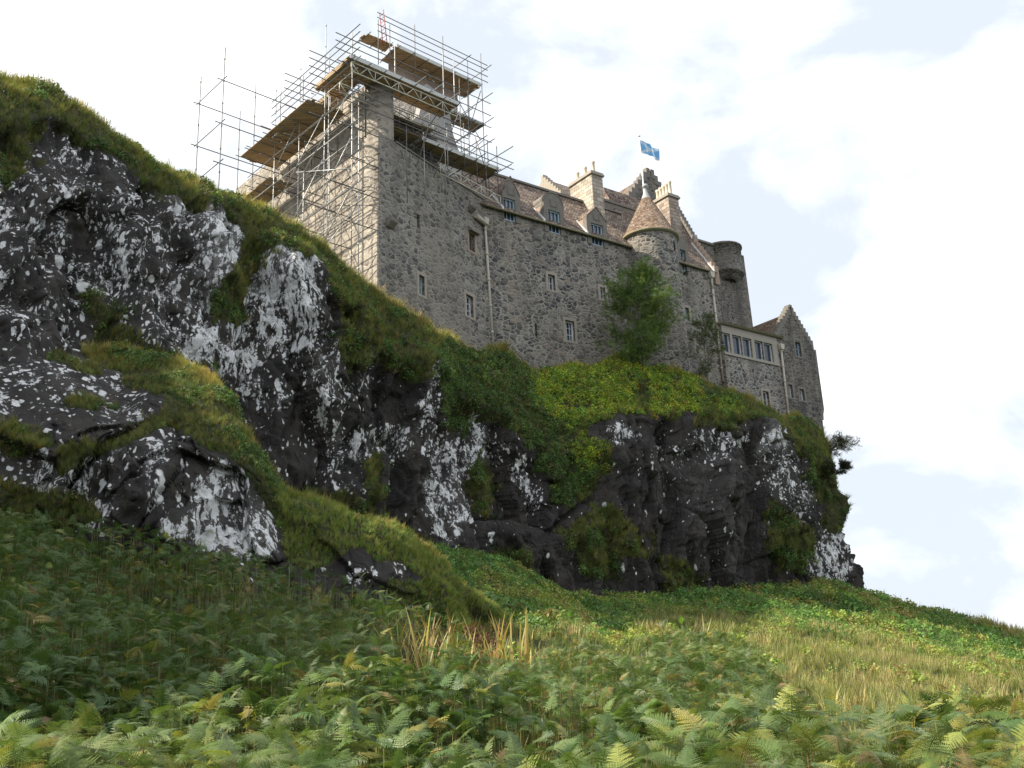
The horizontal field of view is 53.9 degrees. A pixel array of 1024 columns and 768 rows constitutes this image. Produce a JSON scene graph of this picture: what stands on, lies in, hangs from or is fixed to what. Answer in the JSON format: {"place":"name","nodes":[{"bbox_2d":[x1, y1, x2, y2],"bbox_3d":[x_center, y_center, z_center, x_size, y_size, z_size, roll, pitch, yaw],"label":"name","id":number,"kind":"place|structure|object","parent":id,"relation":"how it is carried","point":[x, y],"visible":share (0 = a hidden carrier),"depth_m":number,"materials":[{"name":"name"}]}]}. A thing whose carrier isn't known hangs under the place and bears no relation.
{"place":"outdoors","nodes":[
{"label":"outdoors","id":0,"kind":"place"},
{"bbox_2d":[0,83,864,596],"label":"cliff","id":1,"kind":"structure","parent":0,"point":[74,219],"depth_m":42.13,"materials":[{"name":"black stone"}]},
{"bbox_2d":[0,76,851,631],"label":"cliff herbs","id":2,"kind":"object","parent":1,"relation":"on","point":[498,376],"visible":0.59,"depth_m":54.65,"materials":[{"name":"green plant"}]},
{"bbox_2d":[0,66,852,641],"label":"cliff grass","id":3,"kind":"structure","parent":1,"relation":"on","point":[96,350],"depth_m":36.84,"materials":[{"name":"green plant"}]},
{"bbox_2d":[238,83,823,431],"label":"castle","id":4,"kind":"structure","parent":1,"relation":"on","point":[525,267],"depth_m":69.12,"materials":[{"name":"grey stone"}]},
{"bbox_2d":[191,9,513,272],"bbox_3d":[-9.575,-14.131,64.438,19.427,24.142,15.500,-3,-17,0],"label":"scaffold","id":5,"kind":"object","parent":4,"relation":"attached to","point":[409,73],"visible":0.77,"depth_m":63.02,"materials":[{"name":"metal"}]},
{"bbox_2d":[417,270,426,299],"bbox_3d":[-5.483,-5.858,59.885,0.355,1.607,0.959,-13,-20,31],"label":"window","id":6,"kind":"structure","parent":4,"relation":"in","point":[419,280],"depth_m":59.98,"materials":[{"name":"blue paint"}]},
{"bbox_2d":[464,290,475,320],"bbox_3d":[-2.808,-4.944,63.904,0.355,1.804,1.218,-13,-20,31],"label":"window","id":7,"kind":"structure","parent":4,"relation":"in","point":[467,309],"depth_m":64.06,"materials":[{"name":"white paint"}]},
{"bbox_2d":[467,228,476,255],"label":"window","id":8,"kind":"structure","parent":4,"relation":"in","point":[469,238],"depth_m":65.73,"materials":[{"name":"stone"}]},
{"bbox_2d":[545,270,557,292],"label":"window","id":9,"kind":"structure","parent":4,"relation":"in","point":[549,279],"depth_m":69.66,"materials":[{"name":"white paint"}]},
{"bbox_2d":[563,316,577,343],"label":"window","id":10,"kind":"structure","parent":4,"relation":"in","point":[567,326],"depth_m":69.54,"materials":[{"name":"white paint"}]},
{"bbox_2d":[598,284,607,301],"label":"window","id":11,"kind":"structure","parent":4,"relation":"in","point":[601,298],"depth_m":72.26,"materials":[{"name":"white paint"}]},
{"bbox_2d":[638,135,643,191],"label":"flagpole","id":12,"kind":"object","parent":4,"relation":"on","point":[641,162],"visible":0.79,"depth_m":86.31,"materials":[{"name":"white metal"}]},
{"bbox_2d":[640,140,659,160],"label":"flag","id":13,"kind":"object","parent":12,"relation":"attached to","point":[647,149],"visible":1,"depth_m":87.08,"materials":[{"name":"fabric"}]},
{"bbox_2d":[683,304,691,322],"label":"window","id":14,"kind":"structure","parent":4,"relation":"in","point":[685,310],"depth_m":77.14,"materials":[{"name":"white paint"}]},
{"bbox_2d":[723,333,729,351],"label":"window","id":15,"kind":"structure","parent":4,"relation":"in","point":[726,340],"depth_m":78.42,"materials":[{"name":"glass"}]},
{"bbox_2d":[732,336,740,354],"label":"window","id":16,"kind":"structure","parent":4,"relation":"in","point":[736,340],"depth_m":79.05,"materials":[{"name":"glass"}]},
{"bbox_2d":[742,338,750,356],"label":"window","id":17,"kind":"structure","parent":4,"relation":"in","point":[746,343],"depth_m":79.71,"materials":[{"name":"glass"}]},
{"bbox_2d":[754,341,762,359],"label":"window","id":18,"kind":"structure","parent":4,"relation":"in","point":[758,349],"depth_m":80.49,"materials":[{"name":"glass"}]},
{"bbox_2d":[761,388,771,406],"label":"window","id":19,"kind":"structure","parent":4,"relation":"in","point":[763,394],"depth_m":79.40,"materials":[{"name":"white paint"}]},
{"bbox_2d":[764,343,772,361],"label":"window","id":20,"kind":"structure","parent":4,"relation":"in","point":[767,348],"depth_m":81.14,"materials":[{"name":"glass"}]},
{"bbox_2d":[592,254,695,367],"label":"rowan tree","id":21,"kind":"object","parent":1,"relation":"on","point":[640,278],"visible":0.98,"depth_m":67.83,"materials":[{"name":"green plant"}]},
{"bbox_2d":[676,311,727,378],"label":"sapling","id":22,"kind":"object","parent":1,"relation":"on","point":[709,323],"visible":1,"depth_m":71.02,"materials":[{"name":"green plant"}]},
{"bbox_2d":[826,429,860,456],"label":"pine tree","id":23,"kind":"object","parent":1,"relation":"on","point":[840,439],"visible":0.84,"depth_m":80.47,"materials":[{"name":"green plant"}]},
{"bbox_2d":[834,458,853,475],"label":"pine shrub","id":24,"kind":"object","parent":1,"relation":"on","point":[845,465],"visible":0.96,"depth_m":78.76,"materials":[{"name":"green plant"}]},
{"bbox_2d":[0,540,1023,767],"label":"ground","id":25,"kind":"structure","parent":0,"point":[515,638],"depth_m":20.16,"materials":[{"name":"green plant"}]},
{"bbox_2d":[0,349,505,646],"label":"rock outcrop","id":26,"kind":"object","parent":25,"relation":"on","point":[171,480],"visible":0.55,"depth_m":23.12,"materials":[{"name":"black stone"}]},
{"bbox_2d":[357,605,475,698],"bbox_3d":[-1.652,4.431,16.613,2.605,1.518,1.706,-8,-18,18],"label":"iris clump","id":27,"kind":"object","parent":25,"relation":"on","point":[419,663],"visible":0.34,"depth_m":16.33,"materials":[{"name":"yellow plant"}]},
{"bbox_2d":[434,616,515,675],"bbox_3d":[-0.675,5.135,19.366,1.805,1.369,0.792,-8,-18,18],"label":"dock plant","id":28,"kind":"object","parent":25,"relation":"on","point":[472,632],"visible":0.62,"depth_m":19.37,"materials":[{"name":"green plant"}]},
{"bbox_2d":[0,542,1023,765],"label":"bramble cover","id":29,"kind":"object","parent":25,"relation":"on","point":[857,604],"visible":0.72,"depth_m":45.39,"materials":[{"name":"green plant"}]},
{"bbox_2d":[0,503,1023,767],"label":"bracken","id":30,"kind":"object","parent":25,"relation":"on","point":[324,693],"visible":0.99,"depth_m":10.04,"materials":[{"name":"green plant"}]},
{"bbox_2d":[457,610,597,684],"bbox_3d":[-0.018,4.386,16.867,2.082,1.386,2.301,8,-20,-30],"label":"iris clump","id":31,"kind":"object","parent":25,"relation":"on","point":[500,646],"visible":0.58,"depth_m":16.90,"materials":[{"name":"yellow plant"}]},
{"bbox_2d":[0,0,1023,628],"label":"sky","id":32,"kind":"structure","parent":0,"point":[864,159],"materials":[{"name":"white"}]}
]}

